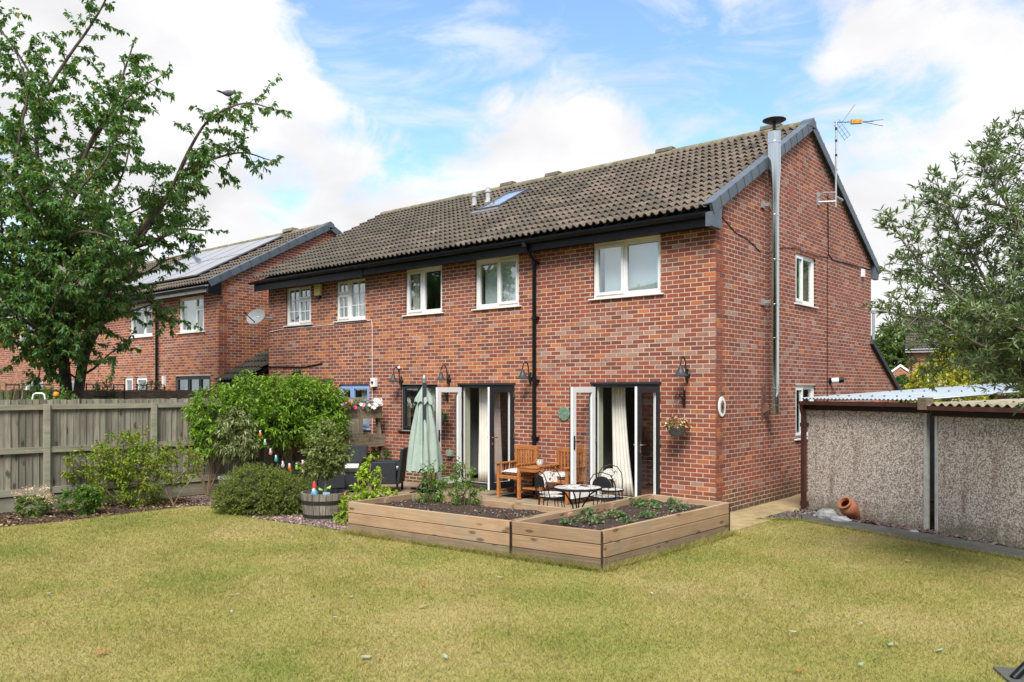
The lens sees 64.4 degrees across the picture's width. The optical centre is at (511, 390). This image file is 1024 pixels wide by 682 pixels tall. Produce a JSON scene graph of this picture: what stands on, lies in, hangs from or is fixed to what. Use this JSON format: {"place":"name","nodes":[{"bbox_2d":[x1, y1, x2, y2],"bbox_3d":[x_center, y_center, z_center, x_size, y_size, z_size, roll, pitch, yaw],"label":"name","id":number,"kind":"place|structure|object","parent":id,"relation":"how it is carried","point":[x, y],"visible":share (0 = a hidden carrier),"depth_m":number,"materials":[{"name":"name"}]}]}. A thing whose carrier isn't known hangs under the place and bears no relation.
{"place":"outdoors","nodes":[
{"label":"outdoors","id":0,"kind":"place"},
{"bbox_2d":[0,497,212,526],"bbox_3d":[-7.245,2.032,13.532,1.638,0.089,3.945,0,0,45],"label":"bark litter","id":1,"kind":"object","parent":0,"point":[27,519],"visible":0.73,"depth_m":13.54,"materials":[{"name":"bark chips"}]},
{"bbox_2d":[11,485,56,517],"bbox_3d":[-7.710,1.803,13.165,0.740,0.595,0.524,0,0,0],"label":"sedum","id":2,"kind":"object","parent":1,"relation":"on","point":[27,501],"visible":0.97,"depth_m":13.09,"materials":[{"name":"green plant"}]},
{"bbox_2d":[54,483,106,515],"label":"shrub","id":3,"kind":"object","parent":1,"relation":"on","point":[93,499],"visible":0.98,"depth_m":13.29,"materials":[{"name":"green plant"}]},
{"bbox_2d":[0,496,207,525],"bbox_3d":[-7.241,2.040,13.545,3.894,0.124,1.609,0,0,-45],"label":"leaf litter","id":4,"kind":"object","parent":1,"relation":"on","point":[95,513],"visible":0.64,"depth_m":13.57,"materials":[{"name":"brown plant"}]},
{"bbox_2d":[60,426,208,507],"bbox_3d":[-6.681,1.396,14.370,2.524,1.536,1.071,0,0,0],"label":"shrub","id":5,"kind":"object","parent":1,"relation":"on","point":[116,475],"visible":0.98,"depth_m":14.27,"materials":[{"name":"green plant"}]},
{"bbox_2d":[178,493,347,529],"bbox_3d":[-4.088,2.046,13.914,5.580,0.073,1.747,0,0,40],"label":"gravel","id":6,"kind":"structure","parent":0,"point":[208,499],"depth_m":12.95,"materials":[{"name":"grey gravel"}]},
{"bbox_2d":[218,475,237,495],"bbox_3d":[-5.272,1.835,15.392,0.570,0.410,0.566,0,0,40],"label":"grey pot","id":7,"kind":"object","parent":6,"relation":"on","point":[223,478],"visible":0.16,"depth_m":15.26,"materials":[{"name":"stone"}]},
{"bbox_2d":[207,404,260,477],"bbox_3d":[-5.223,0.976,15.378,1.021,1.412,0.806,0,0,0],"label":"potted shrub","id":8,"kind":"object","parent":7,"relation":"on","point":[240,442],"visible":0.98,"depth_m":15.26,"materials":[{"name":"green plant"}]},
{"bbox_2d":[209,462,312,517],"bbox_3d":[-4.118,1.669,13.663,1.898,0.964,1.314,0,0,0],"label":"mound shrub","id":9,"kind":"object","parent":6,"relation":"on","point":[254,491],"visible":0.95,"depth_m":13.31,"materials":[{"name":"green plant"}]},
{"bbox_2d":[179,369,354,496],"bbox_3d":[-4.779,0.801,16.424,3.717,2.491,1.469,0,0,-45],"label":"fence bush","id":10,"kind":"object","parent":6,"relation":"on","point":[290,418],"visible":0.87,"depth_m":16.15,"materials":[{"name":"green plant"}]},
{"bbox_2d":[301,489,346,520],"bbox_3d":[-3.001,1.828,12.984,0.730,0.424,0.726,0,0,40],"label":"half barrel","id":11,"kind":"object","parent":6,"relation":"on","point":[319,506],"visible":0.84,"depth_m":12.69,"materials":[{"name":"grey wood"}]},
{"bbox_2d":[295,418,356,491],"bbox_3d":[-2.961,1.059,12.954,0.825,1.248,0.794,0,0,38],"label":"potted shrub","id":12,"kind":"object","parent":11,"relation":"on","point":[328,466],"visible":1,"depth_m":12.84,"materials":[{"name":"green plant"}]},
{"bbox_2d":[255,425,306,469],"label":"string lights","id":13,"kind":"object","parent":12,"relation":"hanging from","point":[265,443],"visible":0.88,"depth_m":14.33,"materials":[{"name":"multicoloured glass"}]},
{"bbox_2d":[331,452,401,523],"bbox_3d":[-2.230,1.544,12.553,1.080,1.167,0.638,0,0,0],"label":"shrub","id":14,"kind":"object","parent":6,"relation":"on","point":[366,493],"visible":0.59,"depth_m":12.55,"materials":[{"name":"green plant"}]},
{"bbox_2d":[305,478,605,508],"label":"patio","id":15,"kind":"structure","parent":0,"point":[485,495],"depth_m":15.57,"materials":[{"name":"beige stone"}]},
{"bbox_2d":[310,450,344,489],"bbox_3d":[-3.549,1.584,15.562,0.648,0.860,0.560,0,0,-16],"label":"rattan chair","id":16,"kind":"object","parent":15,"relation":"on","point":[338,481],"visible":0.43,"depth_m":15.33,"materials":[{"name":"grey wicker"}]},
{"bbox_2d":[304,398,384,481],"bbox_3d":[-3.587,1.110,17.590,1.830,1.876,0.428,0,0,-45],"label":"ladder planter","id":17,"kind":"object","parent":15,"relation":"on","point":[372,441],"visible":0.4,"depth_m":17.84,"materials":[{"name":"brown wood"}]},
{"bbox_2d":[312,398,382,412],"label":"petunias","id":18,"kind":"object","parent":17,"relation":"in","point":[375,401],"visible":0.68,"depth_m":17.91,"materials":[{"name":"white plant"}]},
{"bbox_2d":[333,468,362,489],"bbox_3d":[-3.345,1.774,16.276,0.660,0.380,0.660,0,0,0],"label":"rattan table","id":19,"kind":"object","parent":15,"relation":"on","point":[350,479],"visible":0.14,"depth_m":15.96,"materials":[{"name":"black wicker"}]},
{"bbox_2d":[343,445,366,484],"bbox_3d":[-3.334,1.584,16.874,0.560,0.860,0.648,0,0,0],"label":"rattan chair","id":20,"kind":"object","parent":15,"relation":"on","point":[359,454],"visible":0.14,"depth_m":17.11,"materials":[{"name":"grey wicker"}]},
{"bbox_2d":[367,447,392,472],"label":"shrub","id":21,"kind":"object","parent":15,"relation":"on","point":[375,452],"visible":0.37,"depth_m":18.04,"materials":[{"name":"green plant"}]},
{"bbox_2d":[371,447,407,492],"bbox_3d":[-2.443,1.584,16.281,0.648,0.860,0.560,0,0,3],"label":"rattan chair","id":22,"kind":"object","parent":15,"relation":"on","point":[390,474],"visible":0.72,"depth_m":16.00,"materials":[{"name":"grey wicker"}]},
{"bbox_2d":[406,375,443,492],"bbox_3d":[-1.704,0.859,15.894,0.738,2.310,0.716,0,0,-32],"label":"parasol","id":23,"kind":"object","parent":15,"relation":"on","point":[423,446],"visible":0.95,"depth_m":15.72,"materials":[{"name":"fabric"}]},
{"bbox_2d":[495,445,586,504],"bbox_3d":[0.520,1.532,14.979,1.685,0.965,0.615,0,0,40],"label":"companion bench","id":24,"kind":"object","parent":15,"relation":"on","point":[534,468],"visible":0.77,"depth_m":14.99,"materials":[{"name":"brown wood"}]},
{"bbox_2d":[501,468,530,475],"bbox_3d":[0.110,1.539,15.342,0.470,0.126,0.440,0,0,40],"label":"seat cushion","id":25,"kind":"object","parent":24,"relation":"on","point":[512,471],"visible":0.62,"depth_m":15.23,"materials":[{"name":"fabric"}]},
{"bbox_2d":[534,471,564,507],"bbox_3d":[0.584,1.604,12.111,0.416,0.824,0.414,0,0,-27],"label":"bistro chair","id":26,"kind":"object","parent":15,"relation":"on","point":[539,481],"visible":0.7,"depth_m":12.01,"materials":[{"name":"metal"}]},
{"bbox_2d":[536,467,562,506],"bbox_3d":[0.595,1.604,12.495,0.414,0.824,0.416,0,0,-9],"label":"bistro chair","id":27,"kind":"object","parent":15,"relation":"on","point":[550,476],"visible":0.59,"depth_m":12.67,"materials":[{"name":"black metal"}]},
{"bbox_2d":[553,484,601,508],"bbox_3d":[0.916,1.686,11.358,0.676,0.672,0.676,0,0,40],"label":"bistro table","id":28,"kind":"object","parent":15,"relation":"on","point":[564,488],"visible":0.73,"depth_m":11.32,"materials":[{"name":"stone"}]},
{"bbox_2d":[589,472,616,504],"bbox_3d":[1.375,1.604,12.070,0.414,0.824,0.416,0,0,19],"label":"bistro chair","id":29,"kind":"object","parent":15,"relation":"on","point":[603,482],"visible":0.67,"depth_m":11.89,"materials":[{"name":"black metal"}]},
{"bbox_2d":[598,464,623,502],"bbox_3d":[1.589,1.604,12.911,0.414,0.824,0.416,0,0,-3],"label":"bistro chair","id":30,"kind":"object","parent":15,"relation":"on","point":[613,473],"visible":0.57,"depth_m":13.09,"materials":[{"name":"black metal"}]},
{"bbox_2d":[5,476,934,529],"bbox_3d":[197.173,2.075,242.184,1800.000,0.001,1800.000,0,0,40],"label":"ground","id":31,"kind":"structure","parent":0,"point":[932,514],"depth_m":13.91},
{"bbox_2d":[25,382,78,399],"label":"shrub","id":32,"kind":"object","parent":31,"relation":"on","point":[36,396],"visible":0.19,"depth_m":15.59,"materials":[{"name":"green plant"}]},
{"bbox_2d":[86,383,124,398],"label":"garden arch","id":33,"kind":"structure","parent":31,"relation":"on","point":[104,389],"depth_m":18.35,"materials":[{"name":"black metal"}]},
{"bbox_2d":[92,379,121,398],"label":"shrub","id":34,"kind":"object","parent":33,"relation":"on","point":[97,388],"visible":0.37,"depth_m":18.55,"materials":[{"name":"green plant"}]},
{"bbox_2d":[0,253,221,390],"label":"terraced house","id":35,"kind":"structure","parent":31,"relation":"on","point":[6,355],"depth_m":30.73,"materials":[{"name":"brick"}]},
{"bbox_2d":[1,390,222,399],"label":"garden fence","id":36,"kind":"object","parent":31,"relation":"on","point":[149,394],"visible":0.11,"depth_m":18.99,"materials":[{"name":"brown wood"}]},
{"bbox_2d":[0,0,292,399],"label":"cherry tree","id":37,"kind":"object","parent":31,"relation":"on","point":[47,294],"visible":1,"depth_m":16.17,"materials":[{"name":"green plant"}]},
{"bbox_2d":[0,397,362,512],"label":"garden fence","id":38,"kind":"object","parent":31,"relation":"on","point":[40,439],"visible":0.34,"depth_m":14.46,"materials":[{"name":"grey wood"}]},
{"bbox_2d":[91,221,341,397],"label":"end house","id":39,"kind":"structure","parent":31,"relation":"on","point":[228,337],"depth_m":23.16,"materials":[{"name":"brick"}]},
{"bbox_2d":[127,303,152,338],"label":"window","id":40,"kind":"structure","parent":39,"relation":"in","point":[147,332],"depth_m":25.02,"materials":[{"name":"white plastic"}]},
{"bbox_2d":[176,295,204,333],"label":"window","id":41,"kind":"structure","parent":39,"relation":"in","point":[195,305],"depth_m":22.96,"materials":[{"name":"white plastic"}]},
{"bbox_2d":[177,376,209,390],"bbox_3d":[-8.821,0.230,22.761,1.900,1.260,0.215,0,0,40],"label":"window","id":42,"kind":"structure","parent":39,"relation":"in","point":[191,382],"depth_m":22.84,"materials":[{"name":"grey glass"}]},
{"bbox_2d":[214,348,268,396],"bbox_3d":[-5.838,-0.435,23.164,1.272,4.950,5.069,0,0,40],"label":"side porch","id":43,"kind":"object","parent":31,"relation":"on","point":[258,363],"visible":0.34,"depth_m":21.64,"materials":[{"name":"grey tile"}]},
{"bbox_2d":[248,189,485,477],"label":"attached house","id":44,"kind":"structure","parent":31,"relation":"on","point":[321,306],"depth_m":20.22,"materials":[{"name":"brick"}]},
{"bbox_2d":[244,309,272,323],"bbox_3d":[-6.594,-1.925,21.177,0.695,0.412,0.540,0,0,-10],"label":"satellite dish","id":45,"kind":"object","parent":44,"relation":"attached to","point":[255,316],"visible":1,"depth_m":21.28,"materials":[{"name":"grey metal"}]},
{"bbox_2d":[283,286,312,326],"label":"window","id":46,"kind":"structure","parent":44,"relation":"in","point":[302,295],"depth_m":20.95,"materials":[{"name":"white plastic"}]},
{"bbox_2d":[333,278,366,322],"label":"window","id":47,"kind":"structure","parent":44,"relation":"in","point":[354,294],"depth_m":19.37,"materials":[{"name":"white plastic"}]},
{"bbox_2d":[341,384,370,429],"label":"window","id":48,"kind":"structure","parent":44,"relation":"in","point":[355,390],"depth_m":19.26,"materials":[{"name":"blue glass"}]},
{"bbox_2d":[358,118,899,511],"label":"brick house","id":49,"kind":"structure","parent":31,"relation":"on","point":[582,292],"depth_m":15.55,"materials":[{"name":"brick"}]},
{"bbox_2d":[387,367,402,386],"bbox_3d":[-2.580,-0.298,17.968,0.264,0.436,0.386,0,0,40],"label":"wall lamp","id":50,"kind":"object","parent":49,"relation":"attached to","point":[393,379],"visible":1,"depth_m":17.91,"materials":[{"name":"black metal"}]},
{"bbox_2d":[402,266,443,316],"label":"window","id":51,"kind":"structure","parent":49,"relation":"in","point":[427,282],"depth_m":18.04,"materials":[{"name":"beige plastic"}]},
{"bbox_2d":[435,365,450,385],"bbox_3d":[-1.443,-0.318,17.006,0.264,0.436,0.386,0,0,40],"label":"wall lamp","id":52,"kind":"object","parent":49,"relation":"attached to","point":[441,378],"visible":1,"depth_m":17.03,"materials":[{"name":"black metal"}]},
{"bbox_2d":[435,387,461,483],"bbox_3d":[-1.299,0.920,16.656,0.176,1.960,0.704,0,0,40],"label":"door leaf","id":53,"kind":"structure","parent":49,"relation":"in","point":[458,390],"depth_m":16.83,"materials":[{"name":"white plastic"}]},
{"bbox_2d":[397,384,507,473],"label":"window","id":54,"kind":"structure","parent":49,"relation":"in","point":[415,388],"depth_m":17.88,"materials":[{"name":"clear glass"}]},
{"bbox_2d":[478,388,487,481],"bbox_3d":[-0.550,0.875,16.972,0.405,2.070,0.085,0,0,40],"label":"curtain","id":55,"kind":"object","parent":49,"relation":"hanging from","point":[483,440],"visible":0.67,"depth_m":17.00,"materials":[{"name":"white fabric"}]},
{"bbox_2d":[471,255,521,310],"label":"window","id":56,"kind":"structure","parent":49,"relation":"in","point":[501,275],"depth_m":16.44,"materials":[{"name":"beige plastic"}]},
{"bbox_2d":[494,392,502,481],"bbox_3d":[-0.277,0.875,16.924,0.246,2.070,0.085,0,0,40],"label":"curtain","id":57,"kind":"object","parent":49,"relation":"hanging from","point":[497,431],"visible":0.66,"depth_m":16.92,"materials":[{"name":"grey fabric"}]},
{"bbox_2d":[470,187,529,213],"bbox_3d":[-0.239,-4.553,19.650,0.940,0.130,1.500,0,29,40],"label":"roof window","id":58,"kind":"structure","parent":49,"relation":"in","point":[501,200],"depth_m":19.54,"materials":[{"name":"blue glass"}]},
{"bbox_2d":[487,387,514,489],"bbox_3d":[-0.209,0.920,15.733,0.176,1.960,0.704,0,0,40],"label":"door leaf","id":59,"kind":"structure","parent":49,"relation":"in","point":[492,485],"depth_m":15.55,"materials":[{"name":"white plastic"}]},
{"bbox_2d":[516,361,531,383],"bbox_3d":[0.244,-0.338,15.578,0.264,0.436,0.386,0,0,40],"label":"wall lamp","id":60,"kind":"object","parent":49,"relation":"attached to","point":[522,375],"visible":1,"depth_m":15.57,"materials":[{"name":"black metal"}]},
{"bbox_2d":[558,407,569,420],"bbox_3d":[0.971,0.440,15.198,0.270,0.270,0.025,0,0,40],"label":"wall disc","id":61,"kind":"object","parent":49,"relation":"attached to","point":[563,413],"depth_m":15.18,"materials":[{"name":"green ceramic"}]},
{"bbox_2d":[569,387,596,498],"bbox_3d":[1.262,0.920,14.488,0.176,1.960,0.704,0,0,40],"label":"door leaf","id":62,"kind":"structure","parent":49,"relation":"in","point":[573,390],"depth_m":14.40,"materials":[{"name":"white plastic"}]},
{"bbox_2d":[612,387,633,495],"bbox_3d":[2.019,0.875,14.822,0.485,2.071,0.085,0,0,40],"label":"curtain","id":63,"kind":"object","parent":49,"relation":"hanging from","point":[621,458],"visible":0.86,"depth_m":14.84,"materials":[{"name":"white fabric"}]},
{"bbox_2d":[588,235,663,299],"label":"window","id":64,"kind":"structure","parent":49,"relation":"in","point":[631,267],"depth_m":14.43,"materials":[{"name":"beige plastic"}]},
{"bbox_2d":[633,387,660,495],"bbox_3d":[2.275,0.920,13.630,0.176,1.960,0.704,0,0,40],"label":"door leaf","id":65,"kind":"structure","parent":49,"relation":"in","point":[638,444],"depth_m":13.56,"materials":[{"name":"white plastic"}]},
{"bbox_2d":[675,390,685,407],"bbox_3d":[2.785,0.145,13.472,0.036,0.290,0.314,0,0,40],"label":"wall bracket","id":66,"kind":"object","parent":49,"relation":"attached to","point":[684,398],"depth_m":13.58,"materials":[{"name":"metal"}]},
{"bbox_2d":[663,397,691,436],"bbox_3d":[2.705,0.432,13.382,0.497,0.666,0.486,0,0,40],"label":"hanging basket","id":67,"kind":"object","parent":66,"relation":"hanging from","point":[674,430],"visible":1,"depth_m":13.30,"materials":[{"name":"metal"}]},
{"bbox_2d":[673,356,690,381],"bbox_3d":[2.808,-0.348,13.406,0.264,0.436,0.386,0,0,40],"label":"wall lamp","id":68,"kind":"object","parent":49,"relation":"attached to","point":[681,372],"visible":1,"depth_m":13.35,"materials":[{"name":"black metal"}]},
{"bbox_2d":[718,397,725,416],"bbox_3d":[3.458,0.270,13.372,0.035,0.330,0.250,0,0,40],"label":"oval plaque","id":69,"kind":"object","parent":49,"relation":"attached to","point":[721,406],"visible":1,"depth_m":13.34,"materials":[{"name":"white plastic"}]},
{"bbox_2d":[761,116,785,420],"bbox_3d":[4.696,-2.163,14.552,0.410,5.445,0.410,0,0,40],"label":"flue","id":70,"kind":"object","parent":49,"relation":"attached to","point":[774,159],"visible":1,"depth_m":14.48,"materials":[{"name":"metal"}]},
{"bbox_2d":[794,385,812,439],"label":"window","id":71,"kind":"structure","parent":49,"relation":"in","point":[799,388],"depth_m":16.57,"materials":[{"name":"white plastic"}]},
{"bbox_2d":[794,253,818,308],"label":"window","id":72,"kind":"structure","parent":49,"relation":"in","point":[799,258],"depth_m":16.53,"materials":[{"name":"white plastic"}]},
{"bbox_2d":[817,104,882,207],"bbox_3d":[6.944,-4.822,16.719,1.348,2.125,0.346,0,0,4],"label":"tv aerial","id":73,"kind":"object","parent":49,"relation":"attached to","point":[852,122],"visible":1,"depth_m":16.71,"materials":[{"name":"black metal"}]},
{"bbox_2d":[871,310,887,339],"bbox_3d":[11.747,-0.260,26.000,0.480,4.600,0.120,0,0,0],"label":"lamp post","id":74,"kind":"object","parent":31,"relation":"on","point":[873,313],"visible":0.38,"depth_m":25.96,"materials":[{"name":"white metal"}]},
{"bbox_2d":[871,322,908,369],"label":"broadleaf tree","id":75,"kind":"object","parent":31,"relation":"on","point":[888,351],"visible":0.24,"depth_m":84.76,"materials":[{"name":"green plant"}]},
{"bbox_2d":[891,364,908,401],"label":"gable bungalow","id":76,"kind":"object","parent":31,"relation":"on","point":[900,369],"visible":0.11,"depth_m":75.04,"materials":[{"name":"brick"}]},
{"bbox_2d":[895,374,916,402],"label":"conifer","id":77,"kind":"object","parent":31,"relation":"on","point":[902,378],"visible":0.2,"depth_m":40.60,"materials":[{"name":"green plant"}]},
{"bbox_2d":[799,383,1023,530],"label":"garage","id":78,"kind":"structure","parent":31,"relation":"on","point":[874,460],"depth_m":12.76,"materials":[{"name":"concrete"}]},
{"bbox_2d":[917,397,933,409],"bbox_3d":[5.958,0.193,11.711,0.160,0.175,0.140,0,0,-26],"label":"gutter end","id":79,"kind":"object","parent":78,"relation":"attached to","point":[923,403],"visible":0.93,"depth_m":11.66,"materials":[{"name":"beige wood"}]},
{"bbox_2d":[897,356,989,402],"bbox_3d":[15.766,0.399,29.938,3.130,3.332,2.615,0,0,0],"label":"golden bush","id":80,"kind":"object","parent":31,"relation":"on","point":[948,376],"visible":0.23,"depth_m":29.71,"materials":[{"name":"yellow plant"}]},
{"bbox_2d":[905,313,1005,402],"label":"house","id":81,"kind":"structure","parent":31,"relation":"on","point":[919,351],"depth_m":49.81,"materials":[{"name":"brick"}]},
{"bbox_2d":[923,287,1019,400],"bbox_3d":[17.966,-0.923,30.829,4.284,5.953,3.629,0,0,0],"label":"golden tree","id":82,"kind":"object","parent":31,"relation":"on","point":[991,396],"visible":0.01,"depth_m":30.87,"materials":[{"name":"green plant"}]},
{"bbox_2d":[926,398,1023,549],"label":"garage","id":83,"kind":"structure","parent":31,"relation":"on","point":[979,468],"depth_m":10.97,"materials":[{"name":"concrete"}]},
{"bbox_2d":[0,505,1023,681],"bbox_3d":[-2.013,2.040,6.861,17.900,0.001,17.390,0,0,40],"label":"lawn","id":84,"kind":"structure","parent":0,"point":[576,670],"depth_m":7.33,"materials":[{"name":"plant"}]},
{"bbox_2d":[348,493,571,555],"bbox_3d":[-0.760,1.830,11.271,2.935,0.480,1.361,0,0,37],"label":"raised bed","id":85,"kind":"object","parent":84,"relation":"on","point":[483,531],"visible":0.74,"depth_m":10.93,"materials":[{"name":"brown wood"}]},
{"bbox_2d":[413,460,451,502],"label":"tomato plant","id":86,"kind":"object","parent":85,"relation":"in","point":[438,496],"visible":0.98,"depth_m":12.12,"materials":[{"name":"green plant"}]},
{"bbox_2d":[380,499,544,519],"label":"soil crumbs","id":87,"kind":"object","parent":85,"relation":"on","point":[479,511],"visible":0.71,"depth_m":11.25,"materials":[{"name":"soil"}]},
{"bbox_2d":[444,457,486,505],"bbox_3d":[-0.661,1.377,11.730,0.655,0.877,0.547,0,0,0],"label":"tomato plant","id":88,"kind":"object","parent":85,"relation":"in","point":[455,477],"visible":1,"depth_m":11.72,"materials":[{"name":"green plant"}]},
{"bbox_2d":[512,494,729,569],"bbox_3d":[1.552,1.830,10.760,1.400,0.480,3.374,0,0,40],"label":"raised bed","id":89,"kind":"object","parent":84,"relation":"on","point":[601,545],"visible":0.73,"depth_m":9.89,"materials":[{"name":"brown wood"}]},
{"bbox_2d":[559,516,579,524],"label":"strawberry plant","id":90,"kind":"object","parent":89,"relation":"on","point":[563,521],"visible":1,"depth_m":10.12,"materials":[{"name":"green plant"}]},
{"bbox_2d":[580,514,604,522],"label":"strawberry plant","id":91,"kind":"object","parent":89,"relation":"on","point":[589,517],"visible":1,"depth_m":10.28,"materials":[{"name":"green plant"}]},
{"bbox_2d":[602,509,624,516],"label":"strawberry plant","id":92,"kind":"object","parent":89,"relation":"on","point":[619,512],"visible":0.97,"depth_m":10.69,"materials":[{"name":"green plant"}]},
{"bbox_2d":[550,501,707,529],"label":"soil crumbs","id":93,"kind":"object","parent":89,"relation":"on","point":[610,521],"visible":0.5,"depth_m":10.82,"materials":[{"name":"soil"}]},
{"bbox_2d":[635,502,661,508],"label":"strawberry plant","id":94,"kind":"object","parent":89,"relation":"on","point":[642,504],"visible":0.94,"depth_m":11.39,"materials":[{"name":"green plant"}]},
{"bbox_2d":[666,502,690,510],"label":"strawberry plant","id":95,"kind":"object","parent":89,"relation":"on","point":[671,506],"visible":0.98,"depth_m":11.31,"materials":[{"name":"green plant"}]},
{"bbox_2d":[858,107,1023,416],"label":"olive tree","id":96,"kind":"object","parent":84,"relation":"on","point":[1003,315],"visible":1,"depth_m":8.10,"materials":[{"name":"green plant"}]},
{"bbox_2d":[0,0,1023,341],"label":"sky","id":97,"kind":"structure","parent":0,"point":[394,104],"materials":[{"name":"blue"}]},
{"bbox_2d":[730,492,807,531],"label":"side path","id":98,"kind":"structure","parent":0,"point":[742,519],"depth_m":13.57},
{"bbox_2d":[766,511,1023,681],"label":"stepping path","id":99,"kind":"structure","parent":0,"point":[1005,672],"depth_m":10.99,"materials":[{"name":"grey concrete"}]},
{"bbox_2d":[1010,662,1023,678],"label":"black pole","id":100,"kind":"object","parent":99,"relation":"on","point":[1017,672],"visible":0.89,"depth_m":5.69,"materials":[{"name":"plastic"}]},
{"label":"slate bed","id":101,"kind":"structure","parent":0,"visible":0},
{"bbox_2d":[815,508,837,518],"bbox_3d":[5.002,1.983,12.892,0.359,0.236,0.233,0,0,40],"label":"rock","id":102,"kind":"object","parent":101,"relation":"on","point":[825,513],"visible":0.6,"depth_m":12.83,"materials":[{"name":"grey stone"}]},
{"bbox_2d":[827,515,851,521],"bbox_3d":[5.090,2.009,12.625,0.384,0.134,0.181,0,0,40],"label":"rock","id":103,"kind":"object","parent":101,"relation":"on","point":[839,518],"visible":0.68,"depth_m":12.57,"materials":[{"name":"grey stone"}]},
{"bbox_2d":[838,497,860,520],"bbox_3d":[5.312,1.886,12.750,0.270,0.268,0.445,-17,-53,45],"label":"terracotta urn","id":104,"kind":"object","parent":101,"relation":"on","point":[848,507],"visible":0.98,"depth_m":12.65,"materials":[{"name":"orange ceramic"}]},
{"bbox_2d":[767,509,1023,548],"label":"slate chippings","id":105,"kind":"object","parent":101,"relation":"on","point":[866,521],"visible":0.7,"depth_m":12.07,"materials":[{"name":"gravel"}]},
{"bbox_3d":[-1.458,0.095,17.065,0.036,0.290,0.314,0,0,40],"label":"wall bracket","id":106,"kind":"object","parent":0,"visible":0},
{"bbox_2d":[433,406,448,425],"bbox_3d":[-1.531,0.397,16.978,0.451,0.696,0.452,0,0,40],"label":"hanging basket","id":107,"kind":"object","parent":106,"relation":"hanging from","point":[445,416],"visible":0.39,"depth_m":16.91,"materials":[{"name":"metal"}]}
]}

